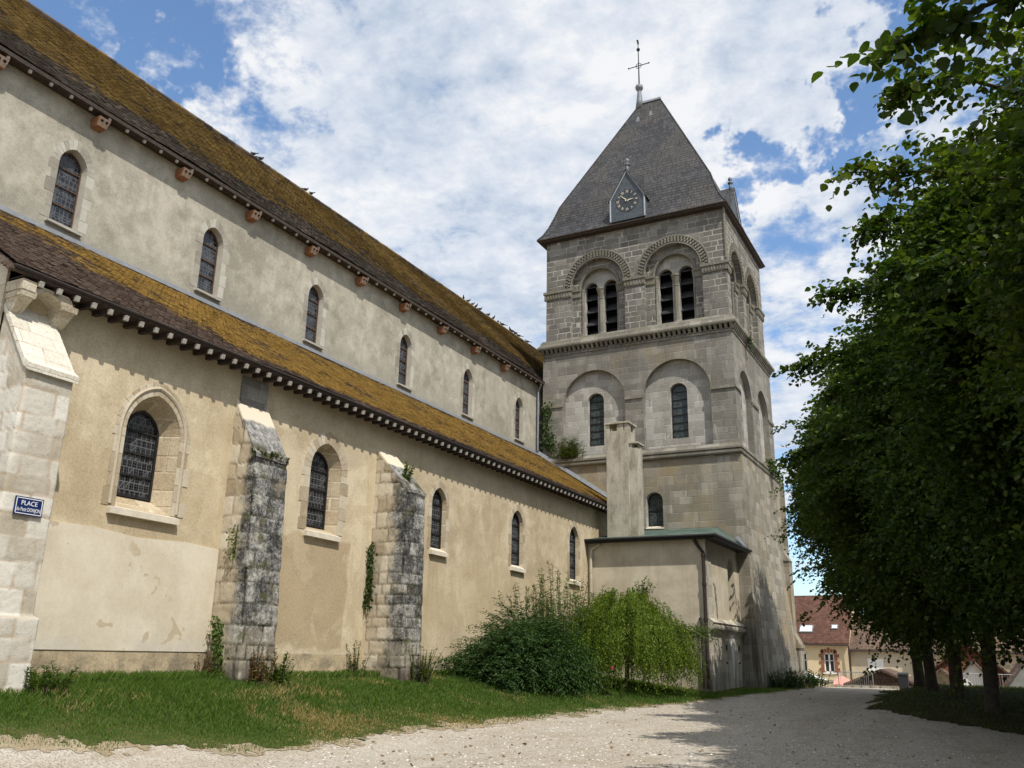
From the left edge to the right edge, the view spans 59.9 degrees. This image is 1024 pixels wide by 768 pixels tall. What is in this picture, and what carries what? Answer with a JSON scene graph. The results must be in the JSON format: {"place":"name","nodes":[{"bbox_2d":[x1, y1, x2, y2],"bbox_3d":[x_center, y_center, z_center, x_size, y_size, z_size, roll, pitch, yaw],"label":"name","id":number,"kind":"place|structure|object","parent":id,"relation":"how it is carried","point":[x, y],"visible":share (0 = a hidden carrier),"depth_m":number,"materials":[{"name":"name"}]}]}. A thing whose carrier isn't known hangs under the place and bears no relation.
{"place":"outdoors","nodes":[
{"label":"outdoors","id":0,"kind":"place"},
{"bbox_2d":[0,669,818,752],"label":"lawn","id":1,"kind":"structure","parent":0,"point":[161,741],"depth_m":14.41,"materials":[{"name":"plant"}]},
{"bbox_2d":[23,660,78,693],"bbox_3d":[-7.298,4.669,14.179,0.746,0.497,1.044,-8,-19,27],"label":"wild plant","id":2,"kind":"object","parent":1,"relation":"on","point":[46,683],"visible":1,"depth_m":14.08,"materials":[{"name":"green plant"}]},
{"bbox_2d":[193,650,222,674],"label":"wild plant","id":3,"kind":"object","parent":1,"relation":"on","point":[204,666],"visible":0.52,"depth_m":17.89,"materials":[{"name":"plant"}]},
{"bbox_2d":[244,641,278,687],"bbox_3d":[-5.266,5.735,18.211,0.728,0.929,0.913,10,-19,-28],"label":"wild plant","id":4,"kind":"object","parent":1,"relation":"on","point":[254,676],"visible":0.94,"depth_m":18.06,"materials":[{"name":"plant"}]},
{"bbox_2d":[258,648,294,685],"bbox_3d":[-4.931,5.923,18.548,0.803,0.778,0.692,2,-17,-4],"label":"wild plant","id":5,"kind":"object","parent":1,"relation":"on","point":[280,676],"visible":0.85,"depth_m":18.42,"materials":[{"name":"green plant"}]},
{"bbox_2d":[345,640,370,676],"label":"wild plant","id":6,"kind":"object","parent":1,"relation":"on","point":[352,665],"visible":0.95,"depth_m":22.03,"materials":[{"name":"green plant"}]},
{"bbox_2d":[410,645,443,683],"bbox_3d":[-2.149,7.232,22.860,0.937,0.958,1.064,-8,-19,27],"label":"wild plant","id":7,"kind":"object","parent":1,"relation":"on","point":[425,673],"visible":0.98,"depth_m":22.72,"materials":[{"name":"green plant"}]},
{"bbox_2d":[512,560,617,680],"bbox_3d":[1.846,8.395,31.471,4.130,4.031,4.148,3,-17,-6],"label":"tall shrub","id":8,"kind":"object","parent":1,"relation":"on","point":[569,616],"visible":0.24,"depth_m":31.27,"materials":[{"name":"green plant"}]},
{"bbox_2d":[596,666,630,696],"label":"rose plant","id":9,"kind":"object","parent":1,"relation":"on","point":[604,692],"visible":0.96,"depth_m":28.01,"materials":[{"name":"green plant"}]},
{"bbox_2d":[561,576,726,697],"bbox_3d":[3.974,8.746,31.144,5.703,4.149,5.614,-14,-22,40],"label":"weeping shrub","id":10,"kind":"object","parent":1,"relation":"on","point":[639,632],"visible":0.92,"depth_m":29.96,"materials":[{"name":"green plant"}]},
{"bbox_2d":[0,687,1023,767],"bbox_3d":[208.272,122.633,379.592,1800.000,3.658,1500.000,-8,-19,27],"label":"ground","id":11,"kind":"structure","parent":0,"point":[182,756],"depth_m":16.86,"materials":[{"name":"beige gravel"}]},
{"bbox_2d":[0,0,805,693],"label":"church","id":12,"kind":"structure","parent":11,"relation":"on","point":[174,352],"depth_m":26.30,"materials":[{"name":"stone"}]},
{"bbox_2d":[0,54,9,70],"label":"nest box","id":13,"kind":"object","parent":12,"relation":"attached to","point":[4,60],"visible":1,"depth_m":20.93,"materials":[{"name":"ceramic"}]},
{"bbox_2d":[12,495,43,517],"bbox_3d":[-7.794,1.977,14.317,0.028,0.290,0.490,-9,-20,26],"label":"street sign","id":14,"kind":"object","parent":12,"relation":"attached to","point":[28,506],"visible":1,"depth_m":14.30,"materials":[{"name":"blue metal"}]},
{"bbox_2d":[40,140,94,236],"bbox_3d":[-11.259,-5.058,22.550,0.370,2.537,1.329,-8,-19,27],"label":"nave window","id":15,"kind":"structure","parent":12,"relation":"in","point":[69,186],"depth_m":22.67,"materials":[{"name":"grey stone"}]},
{"bbox_2d":[90,115,110,132],"bbox_3d":[-10.808,-6.820,23.323,0.371,0.255,0.336,-8,-19,27],"label":"nest box","id":16,"kind":"object","parent":12,"relation":"attached to","point":[99,123],"visible":1,"depth_m":23.25,"materials":[{"name":"ceramic"}]},
{"bbox_2d":[101,382,190,524],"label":"aisle window","id":17,"kind":"structure","parent":12,"relation":"in","point":[149,460],"depth_m":18.05,"materials":[{"name":"stone"}]},
{"bbox_2d":[175,167,192,181],"bbox_3d":[-9.496,-6.062,25.718,0.371,0.255,0.336,-8,-19,27],"label":"nest box","id":18,"kind":"object","parent":12,"relation":"attached to","point":[183,174],"visible":1,"depth_m":25.64,"materials":[{"name":"wood"}]},
{"bbox_2d":[189,219,229,301],"bbox_3d":[-9.047,-3.780,26.587,0.370,2.534,1.381,-8,-19,27],"label":"nave window","id":19,"kind":"structure","parent":12,"relation":"in","point":[209,276],"depth_m":26.73,"materials":[{"name":"grey stone"}]},
{"bbox_2d":[208,616,231,678],"bbox_3d":[-5.975,5.393,18.064,0.734,1.325,0.257,-11,-21,34],"label":"ivy","id":20,"kind":"object","parent":12,"relation":"attached to","point":[217,647],"visible":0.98,"depth_m":18.12,"materials":[{"name":"green plant"}]},
{"bbox_2d":[226,524,241,562],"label":"ivy","id":21,"kind":"object","parent":12,"relation":"attached to","point":[235,543],"visible":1,"depth_m":18.70,"materials":[{"name":"green plant"}]},
{"bbox_2d":[246,209,261,222],"bbox_3d":[-8.183,-5.304,28.114,0.371,0.255,0.336,-8,-19,27],"label":"nest box","id":22,"kind":"object","parent":12,"relation":"attached to","point":[253,216],"visible":1,"depth_m":28.04,"materials":[{"name":"ceramic"}]},
{"bbox_2d":[251,449,289,464],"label":"wild plant","id":23,"kind":"object","parent":12,"relation":"attached to","point":[271,455],"visible":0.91,"depth_m":19.63,"materials":[{"name":"green plant"}]},
{"bbox_2d":[305,246,318,257],"bbox_3d":[-6.871,-4.547,30.511,0.371,0.255,0.336,-8,-19,27],"label":"nest box","id":24,"kind":"object","parent":12,"relation":"attached to","point":[311,251],"visible":1,"depth_m":30.43,"materials":[{"name":"ceramic"}]},
{"bbox_2d":[300,278,328,349],"bbox_3d":[-6.842,-2.494,30.611,0.370,2.510,1.355,-8,-19,27],"label":"nave window","id":25,"kind":"structure","parent":12,"relation":"in","point":[313,325],"depth_m":30.78,"materials":[{"name":"grey stone"}]},
{"bbox_2d":[297,432,347,541],"bbox_3d":[-4.821,2.549,22.438,0.460,2.743,1.846,-8,-19,27],"label":"aisle window","id":26,"kind":"structure","parent":12,"relation":"in","point":[324,496],"depth_m":22.66,"materials":[{"name":"stone"}]},
{"bbox_2d":[355,276,368,286],"bbox_3d":[-5.559,-3.789,32.907,0.371,0.255,0.336,-8,-19,27],"label":"nest box","id":27,"kind":"object","parent":12,"relation":"attached to","point":[361,281],"visible":1,"depth_m":32.83,"materials":[{"name":"wood"}]},
{"bbox_2d":[362,541,377,611],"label":"ivy","id":28,"kind":"object","parent":12,"relation":"attached to","point":[370,579],"visible":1,"depth_m":23.31,"materials":[{"name":"green plant"}]},
{"bbox_2d":[399,303,410,312],"bbox_3d":[-4.246,-3.031,35.303,0.371,0.255,0.336,-8,-19,27],"label":"nest box","id":29,"kind":"object","parent":12,"relation":"attached to","point":[404,307],"visible":1,"depth_m":35.22,"materials":[{"name":"ceramic"}]},
{"bbox_2d":[395,328,414,390],"bbox_3d":[-4.298,-1.033,35.258,0.370,2.526,1.302,-8,-19,27],"label":"nave window","id":30,"kind":"structure","parent":12,"relation":"in","point":[404,361],"depth_m":35.45,"materials":[{"name":"grey stone"}]},
{"bbox_2d":[398,460,413,482],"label":"wild plant","id":31,"kind":"object","parent":12,"relation":"on","point":[405,472],"visible":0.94,"depth_m":24.31,"materials":[{"name":"green plant"}]},
{"bbox_2d":[427,481,449,557],"bbox_3d":[-2.263,4.063,26.930,0.310,2.287,1.238,-8,-19,27],"label":"aisle window","id":32,"kind":"structure","parent":12,"relation":"in","point":[439,522],"depth_m":27.09,"materials":[{"name":"stone"}]},
{"bbox_2d":[437,326,448,334],"bbox_3d":[-2.934,-2.274,37.699,0.371,0.255,0.336,-8,-19,27],"label":"nest box","id":33,"kind":"object","parent":12,"relation":"attached to","point":[441,330],"visible":1,"depth_m":37.60,"materials":[{"name":"ceramic"}]},
{"bbox_2d":[460,363,475,419],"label":"nave window","id":34,"kind":"structure","parent":12,"relation":"in","point":[467,399],"depth_m":39.62,"materials":[{"name":"grey stone"}]},
{"bbox_2d":[471,346,480,353],"bbox_3d":[-1.621,-1.516,40.094,0.371,0.255,0.336,-8,-19,27],"label":"nest box","id":35,"kind":"object","parent":12,"relation":"attached to","point":[475,349],"visible":1,"depth_m":40.00,"materials":[{"name":"ceramic"}]},
{"bbox_2d":[501,364,510,371],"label":"nest box","id":36,"kind":"object","parent":12,"relation":"attached to","point":[505,367],"visible":1,"depth_m":42.40,"materials":[{"name":"wood"}]},
{"bbox_2d":[508,504,525,572],"bbox_3d":[0.142,5.423,31.328,0.310,2.385,1.327,-8,-19,27],"label":"aisle window","id":37,"kind":"structure","parent":12,"relation":"in","point":[516,538],"depth_m":31.52,"materials":[{"name":"stone"}]},
{"bbox_2d":[513,392,525,443],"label":"nave window","id":38,"kind":"structure","parent":12,"relation":"in","point":[519,412],"depth_m":43.86,"materials":[{"name":"grey stone"}]},
{"bbox_2d":[539,401,559,458],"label":"ivy","id":39,"kind":"object","parent":12,"relation":"attached to","point":[547,412],"visible":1,"depth_m":44.92,"materials":[{"name":"green plant"}]},
{"bbox_2d":[550,435,586,460],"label":"grass tuft","id":40,"kind":"object","parent":12,"relation":"on","point":[572,449],"visible":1,"depth_m":43.88,"materials":[{"name":"green plant"}]},
{"bbox_2d":[567,522,581,585],"bbox_3d":[2.437,6.761,35.515,0.310,2.519,1.361,-8,-19,27],"label":"aisle window","id":41,"kind":"structure","parent":12,"relation":"in","point":[574,550],"depth_m":35.74,"materials":[{"name":"stone"}]},
{"bbox_2d":[588,393,603,446],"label":"tower window","id":42,"kind":"structure","parent":12,"relation":"in","point":[596,400],"depth_m":44.48,"materials":[{"name":"glass"}]},
{"bbox_2d":[646,492,663,528],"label":"tower window","id":43,"kind":"structure","parent":12,"relation":"in","point":[654,501],"depth_m":41.50,"materials":[{"name":"glass"}]},
{"bbox_2d":[670,383,688,438],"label":"tower window","id":44,"kind":"structure","parent":12,"relation":"in","point":[678,391],"depth_m":42.57,"materials":[{"name":"glass"}]},
{"bbox_2d":[727,558,735,621],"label":"annex window","id":45,"kind":"structure","parent":12,"relation":"in","point":[732,609],"depth_m":37.82,"materials":[{"name":"paint"}]},
{"bbox_2d":[740,391,743,441],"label":"tower window","id":46,"kind":"structure","parent":12,"relation":"in","point":[740,391],"depth_m":43.13,"materials":[{"name":"stone"}]},
{"bbox_2d":[748,335,754,352],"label":"ivy","id":47,"kind":"object","parent":12,"relation":"attached to","point":[750,340],"visible":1,"depth_m":43.95,"materials":[{"name":"green plant"}]},
{"bbox_2d":[758,411,761,457],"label":"tower window","id":48,"kind":"structure","parent":12,"relation":"in","point":[758,411],"depth_m":46.26,"materials":[{"name":"stone"}]},
{"bbox_2d":[767,457,783,485],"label":"ivy","id":49,"kind":"object","parent":12,"relation":"attached to","point":[775,473],"visible":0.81,"depth_m":45.03,"materials":[{"name":"green plant"}]},
{"bbox_2d":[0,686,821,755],"bbox_3d":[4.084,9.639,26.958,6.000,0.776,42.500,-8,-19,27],"label":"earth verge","id":50,"kind":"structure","parent":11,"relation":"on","point":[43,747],"depth_m":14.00,"materials":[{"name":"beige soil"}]},
{"bbox_2d":[433,590,611,699],"bbox_3d":[0.170,8.173,27.247,4.588,3.518,7.665,-8,-19,27],"label":"evergreen bush","id":51,"kind":"object","parent":11,"relation":"on","point":[523,655],"visible":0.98,"depth_m":26.05,"materials":[{"name":"green plant"}]},
{"bbox_2d":[257,691,1012,767],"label":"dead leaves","id":52,"kind":"object","parent":11,"relation":"on","point":[432,759],"visible":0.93,"depth_m":16.31,"materials":[{"name":"brown plant"}]},
{"bbox_2d":[247,693,1023,767],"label":"loose stones","id":53,"kind":"object","parent":11,"relation":"on","point":[692,753],"visible":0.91,"depth_m":16.48,"materials":[{"name":"grey gravel"}]},
{"bbox_2d":[768,666,815,689],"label":"bush","id":54,"kind":"object","parent":11,"relation":"on","point":[790,680],"visible":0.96,"depth_m":37.98,"materials":[{"name":"green plant"}]},
{"bbox_2d":[794,669,830,686],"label":"bush","id":55,"kind":"object","parent":11,"relation":"on","point":[818,679],"visible":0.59,"depth_m":42.15,"materials":[{"name":"green plant"}]},
{"bbox_2d":[794,595,853,679],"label":"house","id":56,"kind":"structure","parent":11,"relation":"on","point":[825,640],"depth_m":77.80,"materials":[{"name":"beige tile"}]},
{"bbox_2d":[804,653,807,671],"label":"window","id":57,"kind":"structure","parent":56,"relation":"in","point":[805,654],"depth_m":77.75,"materials":[{"name":"white paint"}]},
{"bbox_2d":[819,648,839,674],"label":"window","id":58,"kind":"structure","parent":56,"relation":"in","point":[827,655],"depth_m":76.86,"materials":[{"name":"white paint"}]},
{"bbox_2d":[818,679,833,686],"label":"wall","id":59,"kind":"structure","parent":11,"relation":"on","point":[831,682],"depth_m":50.91,"materials":[{"name":"paint"}]},
{"bbox_2d":[834,674,850,686],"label":"parasol","id":60,"kind":"object","parent":11,"relation":"on","point":[842,679],"visible":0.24,"depth_m":61.93,"materials":[{"name":"pink fabric"}]},
{"bbox_2d":[838,671,873,687],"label":"crowd barrier","id":61,"kind":"object","parent":11,"relation":"on","point":[853,678],"visible":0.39,"depth_m":51.08,"materials":[{"name":"metal"}]},
{"bbox_2d":[836,685,899,688],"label":"wall","id":62,"kind":"structure","parent":11,"relation":"on","point":[854,686],"depth_m":51.66,"materials":[{"name":"stone"}]},
{"bbox_2d":[843,668,913,686],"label":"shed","id":63,"kind":"structure","parent":11,"relation":"on","point":[886,677],"depth_m":53.75,"materials":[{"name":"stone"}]},
{"bbox_2d":[849,617,913,678],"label":"house","id":64,"kind":"structure","parent":11,"relation":"on","point":[861,660],"depth_m":75.75,"materials":[{"name":"beige paint"}]},
{"bbox_2d":[767,230,1023,668],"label":"linden tree","id":65,"kind":"object","parent":11,"relation":"on","point":[848,358],"visible":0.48,"depth_m":19.01,"materials":[{"name":"green plant"}]},
{"bbox_2d":[897,672,908,688],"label":"waste bin","id":66,"kind":"object","parent":11,"relation":"on","point":[903,679],"visible":0.82,"depth_m":45.49,"materials":[{"name":"grey plastic"}]},
{"bbox_2d":[804,98,1023,619],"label":"linden tree","id":67,"kind":"object","parent":11,"relation":"on","point":[968,450],"visible":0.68,"depth_m":14.51,"materials":[{"name":"green plant"}]},
{"bbox_2d":[811,0,1023,218],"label":"linden tree","id":68,"kind":"object","parent":11,"relation":"on","point":[933,25],"visible":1,"depth_m":6.08,"materials":[{"name":"green plant"}]},
{"bbox_2d":[820,3,1023,574],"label":"linden tree","id":69,"kind":"object","parent":11,"relation":"on","point":[1011,325],"visible":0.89,"depth_m":10.85,"materials":[{"name":"green plant"}]},
{"bbox_2d":[936,668,949,684],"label":"shed","id":70,"kind":"structure","parent":11,"relation":"on","point":[942,677],"depth_m":50.48,"materials":[{"name":"stone"}]},
{"bbox_2d":[924,645,1009,685],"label":"shed","id":71,"kind":"structure","parent":11,"relation":"on","point":[1000,670],"depth_m":53.14,"materials":[{"name":"orange brick"}]},
{"bbox_2d":[962,660,982,685],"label":"shed","id":72,"kind":"structure","parent":11,"relation":"on","point":[976,668],"depth_m":49.00,"materials":[{"name":"white paint"}]},
{"bbox_2d":[922,632,1023,671],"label":"house","id":73,"kind":"structure","parent":11,"relation":"on","point":[1007,666],"depth_m":71.11,"materials":[{"name":"paint"}]},
{"bbox_2d":[963,673,1011,686],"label":"railing","id":74,"kind":"object","parent":11,"relation":"on","point":[981,678],"visible":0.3,"depth_m":47.01,"materials":[{"name":"metal"}]},
{"bbox_2d":[1002,654,1023,686],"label":"shed","id":75,"kind":"structure","parent":11,"relation":"on","point":[1015,678],"depth_m":45.94,"materials":[{"name":"stone"}]},
{"bbox_2d":[28,0,1023,608],"label":"sky","id":76,"kind":"structure","parent":0,"point":[453,134],"materials":[{"name":"blue"}]},
{"bbox_2d":[865,683,1023,733],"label":"grass","id":77,"kind":"structure","parent":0,"point":[992,722],"depth_m":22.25,"materials":[{"name":"plant"}]},
{"bbox_2d":[760,365,976,690],"bbox_3d":[13.911,4.496,31.065,10.001,12.431,9.178,-5,-18,20],"label":"linden tree","id":78,"kind":"object","parent":77,"relation":"on","point":[930,676],"visible":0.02,"depth_m":30.73,"materials":[{"name":"green plant"}]},
{"bbox_2d":[769,469,999,687],"bbox_3d":[15.281,5.378,35.026,9.651,13.072,10.517,-8,-19,27],"label":"linden tree","id":79,"kind":"object","parent":77,"relation":"on","point":[917,678],"visible":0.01,"depth_m":35.10,"materials":[{"name":"green plant"}]},
{"bbox_2d":[773,312,1001,698],"bbox_3d":[13.003,3.197,27.226,9.462,12.816,10.311,-9,-19,29],"label":"linden tree","id":80,"kind":"object","parent":77,"relation":"on","point":[851,586],"visible":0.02,"depth_m":26.70,"materials":[{"name":"green plant"}]},
{"bbox_2d":[767,311,1023,711],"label":"linden tree","id":81,"kind":"object","parent":77,"relation":"on","point":[846,534],"visible":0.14,"depth_m":22.71,"materials":[{"name":"green plant"}]}
]}

